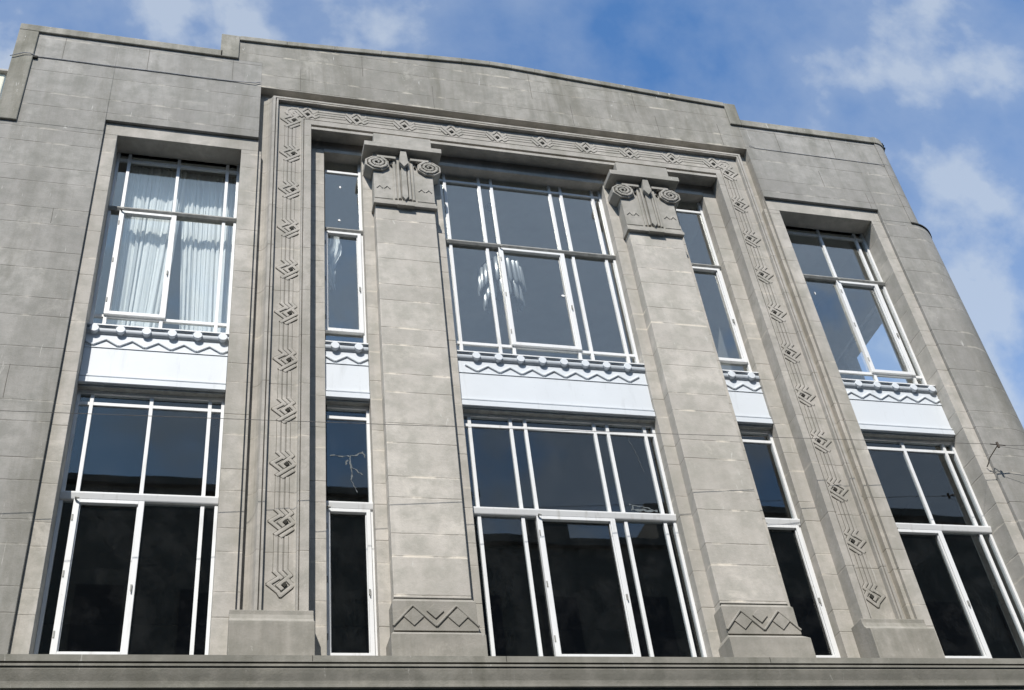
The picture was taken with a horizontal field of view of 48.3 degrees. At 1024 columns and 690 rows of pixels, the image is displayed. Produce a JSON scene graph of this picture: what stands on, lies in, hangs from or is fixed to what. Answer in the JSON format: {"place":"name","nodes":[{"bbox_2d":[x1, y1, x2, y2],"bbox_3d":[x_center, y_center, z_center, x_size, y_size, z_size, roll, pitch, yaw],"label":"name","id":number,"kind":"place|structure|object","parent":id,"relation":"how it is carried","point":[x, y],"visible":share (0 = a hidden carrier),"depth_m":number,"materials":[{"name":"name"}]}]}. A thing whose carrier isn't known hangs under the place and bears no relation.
{"place":"outdoors","nodes":[
{"label":"outdoors","id":0,"kind":"place"},
{"bbox_2d":[0,0,1023,427],"label":"sky","id":1,"kind":"structure","parent":0,"point":[939,83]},
{"bbox_3d":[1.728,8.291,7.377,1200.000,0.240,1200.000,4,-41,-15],"label":"ground","id":2,"kind":"structure","parent":0,"visible":0},
{"bbox_2d":[0,68,7,96],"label":"cream building","id":3,"kind":"structure","parent":2,"relation":"on","point":[3,73],"depth_m":17.13,"materials":[{"name":"stone"}]},
{"bbox_2d":[0,23,1023,689],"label":"art deco building","id":4,"kind":"structure","parent":2,"relation":"on","point":[706,267],"depth_m":14.71,"materials":[{"name":"stone"}]},
{"bbox_2d":[34,390,224,654],"bbox_3d":[-3.834,1.757,11.725,1.570,3.165,0.134,4,-41,-15],"label":"window","id":5,"kind":"structure","parent":4,"relation":"in","point":[78,498],"depth_m":11.77,"materials":[{"name":"white paint"}]},
{"bbox_2d":[10,52,259,82],"bbox_3d":[-5.112,-3.779,15.653,3.266,0.170,0.062,4,-41,-15],"label":"lightning conductor","id":6,"kind":"object","parent":4,"relation":"attached to","point":[35,56],"visible":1,"depth_m":15.63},
{"bbox_2d":[106,166,186,327],"bbox_3d":[-4.584,-1.180,14.364,0.756,3.090,0.095,4,-41,-15],"label":"curtain","id":7,"kind":"object","parent":4,"relation":"hanging from","point":[138,286],"visible":0.75,"depth_m":14.41,"materials":[{"name":"white fabric"}]},
{"bbox_2d":[89,152,239,332],"bbox_3d":[-4.269,-1.314,14.271,1.570,3.130,0.134,4,-41,-15],"label":"window","id":8,"kind":"structure","parent":4,"relation":"in","point":[122,211],"depth_m":14.28,"materials":[{"name":"white paint"}]},
{"bbox_2d":[179,173,235,332],"bbox_3d":[-3.904,-1.118,14.554,0.770,3.090,0.104,4,-41,-15],"label":"curtain","id":9,"kind":"object","parent":4,"relation":"hanging from","point":[200,247],"visible":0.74,"depth_m":14.59,"materials":[{"name":"white fabric"}]},
{"bbox_2d":[328,236,341,289],"bbox_3d":[-2.381,-1.139,15.183,0.248,1.090,0.083,4,-41,-15],"label":"net drape","id":10,"kind":"object","parent":4,"relation":"hanging from","point":[334,250],"visible":0.75,"depth_m":15.21,"materials":[{"name":"white fabric"}]},
{"bbox_2d":[324,164,366,342],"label":"window","id":11,"kind":"structure","parent":4,"relation":"in","point":[329,231],"depth_m":14.73,"materials":[{"name":"white paint"}]},
{"bbox_2d":[330,451,364,491],"bbox_3d":[-1.828,1.406,12.728,0.401,0.552,0.002,4,-41,-15],"label":"peeling film","id":12,"kind":"object","parent":4,"relation":"attached to","point":[346,461],"visible":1,"depth_m":12.81,"materials":[{"name":"grey plastic"}]},
{"bbox_2d":[326,405,377,655],"bbox_3d":[-1.750,1.915,12.272,0.523,3.165,0.134,4,-41,-15],"label":"window","id":13,"kind":"structure","parent":4,"relation":"in","point":[332,507],"depth_m":12.19,"materials":[{"name":"white paint"}]},
{"bbox_2d":[477,202,525,315],"bbox_3d":[-0.217,-1.312,16.786,0.700,2.099,0.666,4,-41,-15],"label":"chandelier","id":14,"kind":"object","parent":4,"relation":"hanging from","point":[516,280],"visible":0.8,"depth_m":16.28,"materials":[{"name":"glass"}]},
{"bbox_2d":[439,174,638,362],"bbox_3d":[0.291,-1.094,15.575,2.472,3.460,0.134,4,-41,-15],"label":"window","id":15,"kind":"structure","parent":4,"relation":"in","point":[500,248],"depth_m":15.55,"materials":[{"name":"white paint"}]},
{"bbox_2d":[463,413,706,656],"bbox_3d":[0.743,2.104,12.925,2.472,3.165,0.134,4,-41,-15],"label":"window","id":16,"kind":"structure","parent":4,"relation":"in","point":[609,517],"depth_m":13.00,"materials":[{"name":"white paint"}]},
{"bbox_2d":[629,504,657,511],"bbox_3d":[1.540,1.913,13.391,0.348,0.108,0.002,4,-41,-15],"label":"peeling film","id":17,"kind":"object","parent":4,"relation":"attached to","point":[645,510],"visible":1,"depth_m":13.38,"materials":[{"name":"grey plastic"}]},
{"bbox_2d":[676,203,751,371],"bbox_3d":[2.785,-0.905,16.229,0.523,3.460,0.134,4,-41,-15],"label":"window","id":18,"kind":"structure","parent":4,"relation":"in","point":[715,268],"depth_m":16.23,"materials":[{"name":"white paint"}]},
{"bbox_2d":[739,429,840,657],"bbox_3d":[3.237,2.293,13.579,0.523,3.165,0.134,4,-41,-15],"label":"window","id":19,"kind":"structure","parent":4,"relation":"in","point":[794,524],"depth_m":13.65,"materials":[{"name":"white paint"}]},
{"bbox_2d":[749,145,882,164],"bbox_3d":[4.901,-3.042,18.322,2.403,0.078,0.023,4,-41,-15],"label":"roof cable","id":20,"kind":"object","parent":4,"relation":"attached to","point":[813,155],"visible":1,"depth_m":18.30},
{"bbox_2d":[785,226,926,384],"bbox_3d":[4.887,-0.620,16.671,1.570,3.130,0.134,4,-41,-15],"label":"window","id":21,"kind":"structure","parent":4,"relation":"in","point":[876,285],"depth_m":16.79,"materials":[{"name":"white paint"}]},
{"bbox_2d":[864,437,1023,657],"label":"window","id":22,"kind":"structure","parent":4,"relation":"in","point":[938,530],"depth_m":14.27,"materials":[{"name":"white paint"}]},
{"bbox_2d":[987,442,1005,466],"bbox_3d":[6.214,1.412,14.718,0.241,0.206,0.290,4,-41,-15],"label":"wire bracket","id":23,"kind":"object","parent":4,"relation":"attached to","point":[998,444],"visible":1,"depth_m":14.68,"materials":[{"name":"metal"}]},
{"bbox_2d":[0,410,982,443],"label":"overhead wire","id":24,"kind":"object","parent":23,"relation":"attached to","point":[474,427],"visible":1,"depth_m":12.48,"materials":[{"name":"metal"}]}
]}

